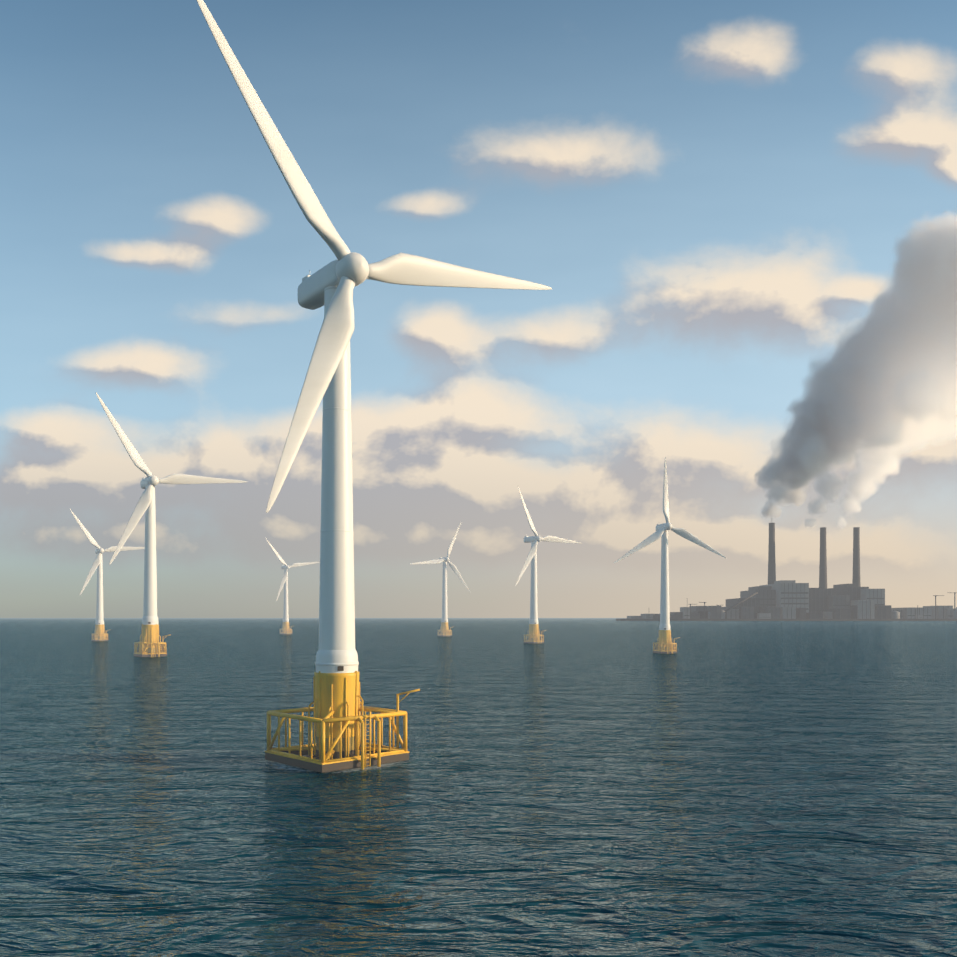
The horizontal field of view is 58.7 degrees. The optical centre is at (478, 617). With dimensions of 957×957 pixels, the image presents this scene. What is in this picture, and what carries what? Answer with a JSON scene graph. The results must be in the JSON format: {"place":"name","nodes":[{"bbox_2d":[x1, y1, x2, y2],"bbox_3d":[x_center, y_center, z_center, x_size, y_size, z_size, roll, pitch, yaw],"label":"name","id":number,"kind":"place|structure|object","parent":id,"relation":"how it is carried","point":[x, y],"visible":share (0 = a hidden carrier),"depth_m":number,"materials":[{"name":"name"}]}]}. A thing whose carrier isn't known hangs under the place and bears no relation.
{"place":"outdoors","nodes":[
{"label":"outdoors","id":0,"kind":"place"},
{"bbox_2d":[0,618,956,956],"bbox_3d":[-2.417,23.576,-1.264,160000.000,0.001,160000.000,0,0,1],"label":"sea water","id":1,"kind":"structure","parent":0,"point":[590,788],"depth_m":113.46,"materials":[{"name":"blue liquid"}]},
{"bbox_2d":[70,509,144,640],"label":"wind turbine","id":2,"kind":"object","parent":1,"relation":"on","point":[99,634],"visible":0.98,"depth_m":857.62,"materials":[{"name":"metal"}]},
{"bbox_2d":[96,393,246,656],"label":"wind turbine","id":3,"kind":"object","parent":1,"relation":"on","point":[149,644],"visible":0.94,"depth_m":511.62,"materials":[{"name":"metal"}]},
{"bbox_2d":[266,539,319,633],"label":"wind turbine","id":4,"kind":"object","parent":1,"relation":"in","point":[285,626],"visible":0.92,"depth_m":1206.48,"materials":[{"name":"metal"}]},
{"bbox_2d":[197,0,551,772],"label":"wind turbine","id":5,"kind":"object","parent":1,"relation":"in","point":[339,708],"visible":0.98,"depth_m":137.70,"materials":[{"name":"metal"}]},
{"bbox_2d":[411,521,469,635],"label":"wind turbine","id":6,"kind":"object","parent":1,"relation":"in","point":[444,630],"visible":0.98,"depth_m":1075.00,"materials":[{"name":"metal"}]},
{"bbox_2d":[515,487,581,643],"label":"wind turbine","id":7,"kind":"object","parent":1,"relation":"in","point":[534,635],"visible":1,"depth_m":782.39,"materials":[{"name":"metal"}]},
{"bbox_2d":[614,457,725,653],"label":"wind turbine","id":8,"kind":"object","parent":1,"relation":"in","point":[663,644],"visible":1,"depth_m":562.03,"materials":[{"name":"metal"}]},
{"bbox_2d":[0,0,956,617],"label":"sky","id":9,"kind":"structure","parent":0,"point":[739,217],"materials":[{"name":"blue"}]},
{"bbox_2d":[616,618,956,620],"bbox_3d":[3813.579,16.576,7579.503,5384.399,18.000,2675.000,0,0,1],"label":"shoreline","id":10,"kind":"structure","parent":0,"point":[624,619],"depth_m":6287.20,"materials":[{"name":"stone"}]},
{"bbox_2d":[627,523,956,618],"bbox_3d":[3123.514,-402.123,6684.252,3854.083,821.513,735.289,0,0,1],"label":"power station","id":11,"kind":"object","parent":10,"relation":"on","point":[783,599],"visible":0.9,"depth_m":6495.38,"materials":[{"name":"concrete"}]}
]}

